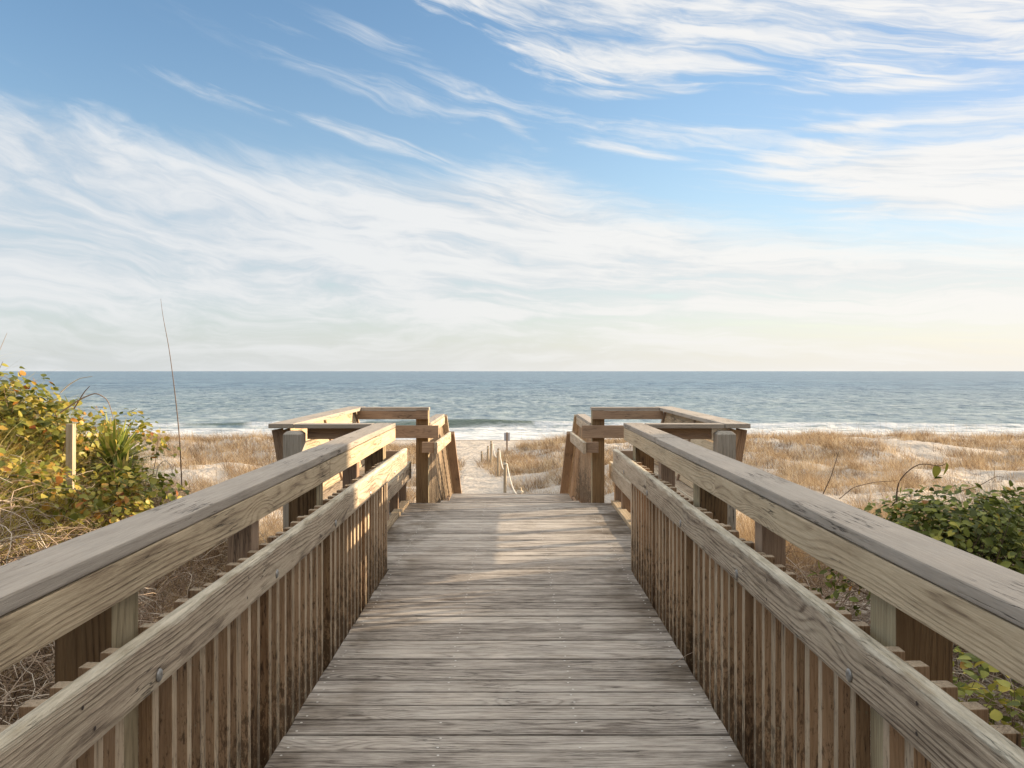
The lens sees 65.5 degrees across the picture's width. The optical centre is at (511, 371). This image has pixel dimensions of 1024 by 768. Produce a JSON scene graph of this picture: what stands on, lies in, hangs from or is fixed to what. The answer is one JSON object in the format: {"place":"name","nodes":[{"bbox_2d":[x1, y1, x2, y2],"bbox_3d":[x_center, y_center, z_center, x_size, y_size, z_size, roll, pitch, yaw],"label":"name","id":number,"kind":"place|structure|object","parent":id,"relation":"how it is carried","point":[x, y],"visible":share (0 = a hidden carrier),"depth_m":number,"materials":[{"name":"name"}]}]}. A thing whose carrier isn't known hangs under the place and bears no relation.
{"place":"outdoors","nodes":[
{"label":"outdoors","id":0,"kind":"place"},
{"bbox_2d":[0,371,1023,439],"bbox_3d":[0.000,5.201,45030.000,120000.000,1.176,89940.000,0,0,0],"label":"sea water","id":1,"kind":"structure","parent":0,"point":[486,405],"depth_m":164.30,"materials":[{"name":"blue liquid"}]},
{"bbox_2d":[0,0,1023,370],"label":"sky","id":2,"kind":"structure","parent":0,"point":[296,185],"materials":[{"name":"blue"}]},
{"bbox_2d":[1,435,1023,755],"bbox_3d":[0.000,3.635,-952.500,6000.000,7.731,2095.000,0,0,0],"label":"sand ground","id":3,"kind":"structure","parent":0,"point":[475,479],"depth_m":30.21,"materials":[{"name":"beige sand"}]},
{"bbox_2d":[0,362,85,455],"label":"vine shrub","id":4,"kind":"object","parent":3,"relation":"on","point":[16,409],"visible":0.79,"depth_m":5.85,"materials":[{"name":"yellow plant"}]},
{"bbox_2d":[65,424,75,531],"bbox_3d":[-2.938,0.775,5.300,0.047,0.850,0.045,0,0,0],"label":"timber stake","id":5,"kind":"object","parent":3,"relation":"on","point":[71,446],"visible":0.46,"depth_m":5.28,"materials":[{"name":"brown wood"}]},
{"bbox_2d":[0,397,189,538],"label":"vine shrub","id":6,"kind":"object","parent":3,"relation":"on","point":[100,500],"visible":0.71,"depth_m":5.48,"materials":[{"name":"green plant"}]},
{"bbox_2d":[60,376,91,392],"bbox_3d":[-3.173,0.097,5.800,0.236,0.124,0.010,0,0,0],"label":"bleached vine","id":7,"kind":"object","parent":6,"relation":"on","point":[71,383],"visible":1,"depth_m":5.80,"materials":[{"name":"beige plant"}]},
{"bbox_2d":[60,393,113,419],"bbox_3d":[-2.988,0.248,5.600,0.380,0.186,0.012,0,0,0],"label":"arching vine","id":8,"kind":"object","parent":6,"relation":"attached to","point":[83,398],"visible":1,"depth_m":5.60,"materials":[{"name":"plant"}]},
{"bbox_2d":[155,460,172,477],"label":"hooked stem","id":9,"kind":"object","parent":6,"relation":"on","point":[158,467],"visible":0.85,"depth_m":6.00,"materials":[{"name":"beige plant"}]},
{"bbox_2d":[0,354,224,564],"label":"bush","id":10,"kind":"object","parent":3,"relation":"on","point":[28,454],"depth_m":5.37,"materials":[{"name":"green plant"}]},
{"bbox_2d":[76,409,168,501],"bbox_3d":[-3.019,0.656,6.100,0.816,0.728,0.837,0,0,0],"label":"yucca","id":11,"kind":"object","parent":3,"relation":"on","point":[110,448],"visible":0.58,"depth_m":6.04,"materials":[{"name":"green plant"}]},
{"bbox_2d":[84,450,162,517],"bbox_3d":[-2.846,0.875,5.892,0.573,0.610,0.580,0,0,0],"label":"yucca","id":12,"kind":"object","parent":3,"relation":"on","point":[120,463],"visible":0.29,"depth_m":5.85,"materials":[{"name":"green plant"}]},
{"bbox_2d":[161,304,182,490],"bbox_3d":[-2.778,0.192,6.500,0.179,1.567,0.010,0,0,0],"label":"tall reed","id":13,"kind":"object","parent":3,"relation":"on","point":[176,407],"visible":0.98,"depth_m":6.50,"materials":[{"name":"brown plant"}]},
{"bbox_2d":[357,407,461,502],"bbox_3d":[-1.276,2.256,11.469,0.968,3.688,5.080,0,0,0],"label":"stair railing","id":14,"kind":"object","parent":3,"relation":"on","point":[437,475],"visible":0.66,"depth_m":9.08,"materials":[{"name":"brown wood"}]},
{"bbox_2d":[481,441,523,493],"bbox_3d":[-0.456,3.811,29.014,0.449,2.023,18.216,0,0,-5],"label":"rope fence","id":15,"kind":"object","parent":3,"relation":"on","point":[505,469],"visible":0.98,"depth_m":29.30,"materials":[{"name":"brown wood"}]},
{"bbox_2d":[264,501,747,767],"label":"boardwalk","id":16,"kind":"structure","parent":3,"relation":"on","point":[508,634],"depth_m":4.09,"materials":[{"name":"grey wood"}]},
{"bbox_2d":[0,423,406,767],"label":"walkway railing","id":17,"kind":"object","parent":16,"relation":"attached to","point":[227,668],"visible":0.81,"depth_m":2.42,"materials":[{"name":"brown wood"}]},
{"bbox_2d":[268,406,410,531],"bbox_3d":[-1.516,1.557,7.730,0.821,2.286,3.260,0,0,0],"label":"platform bench","id":18,"kind":"object","parent":16,"relation":"on","point":[299,432],"visible":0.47,"depth_m":6.83,"materials":[{"name":"brown wood"}]},
{"bbox_2d":[609,406,750,529],"bbox_3d":[1.476,1.557,7.730,0.821,2.286,3.260,0,0,0],"label":"platform bench","id":19,"kind":"object","parent":16,"relation":"on","point":[697,428],"visible":0.41,"depth_m":6.67,"materials":[{"name":"brown wood"}]},
{"bbox_2d":[613,423,1023,767],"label":"walkway railing","id":20,"kind":"object","parent":16,"relation":"attached to","point":[809,679],"visible":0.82,"depth_m":2.41,"materials":[{"name":"brown wood"}]},
{"bbox_2d":[504,432,509,450],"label":"beach sign","id":21,"kind":"object","parent":3,"relation":"on","point":[506,436],"visible":0.77,"depth_m":43.96,"materials":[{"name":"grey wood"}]},
{"bbox_2d":[445,494,575,500],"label":"beach stairs","id":22,"kind":"structure","parent":3,"relation":"on","point":[510,497],"depth_m":10.61,"materials":[{"name":"brown wood"}]},
{"bbox_2d":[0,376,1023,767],"bbox_3d":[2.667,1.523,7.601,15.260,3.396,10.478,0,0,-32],"label":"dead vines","id":23,"kind":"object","parent":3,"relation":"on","point":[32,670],"visible":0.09,"depth_m":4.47,"materials":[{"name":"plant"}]},
{"bbox_2d":[0,392,1023,765],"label":"dry grass","id":24,"kind":"structure","parent":3,"relation":"on","point":[746,534],"depth_m":6.39,"materials":[{"name":"beige plant"}]},
{"bbox_2d":[84,415,1023,533],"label":"dune grass","id":25,"kind":"structure","parent":3,"relation":"on","point":[827,437],"depth_m":33.69,"materials":[{"name":"beige plant"}]},
{"bbox_2d":[560,407,662,502],"bbox_3d":[1.236,2.256,11.469,0.968,3.688,5.080,0,0,0],"label":"stair railing","id":26,"kind":"object","parent":3,"relation":"on","point":[582,479],"visible":0.56,"depth_m":9.08,"materials":[{"name":"brown wood"}]},
{"bbox_2d":[807,476,1023,680],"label":"glossy bush","id":27,"kind":"object","parent":3,"relation":"on","point":[975,536],"visible":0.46,"depth_m":5.04,"materials":[{"name":"green plant"}]},
{"bbox_2d":[823,452,838,493],"bbox_3d":[2.117,0.687,5.300,0.122,0.314,0.007,0,0,0],"label":"bare twig","id":28,"kind":"object","parent":27,"relation":"attached to","point":[831,474],"visible":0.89,"depth_m":5.30,"materials":[{"name":"brown plant"}]},
{"bbox_2d":[839,481,888,498],"bbox_3d":[2.325,0.776,5.200,0.382,0.124,0.005,0,0,0],"label":"bare branch","id":29,"kind":"object","parent":27,"relation":"on","point":[861,485],"visible":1,"depth_m":5.20,"materials":[{"name":"brown plant"}]},
{"bbox_2d":[896,462,948,500],"bbox_3d":[2.631,0.708,5.102,0.342,0.250,0.037,0,0,0],"label":"hanging leaf vine","id":30,"kind":"object","parent":27,"relation":"attached to","point":[936,470],"visible":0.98,"depth_m":5.10,"materials":[{"name":"green plant"}]},
{"bbox_2d":[953,646,1023,746],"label":"yellow vine","id":31,"kind":"object","parent":3,"relation":"on","point":[984,669],"visible":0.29,"depth_m":3.56,"materials":[{"name":"green plant"}]}
]}

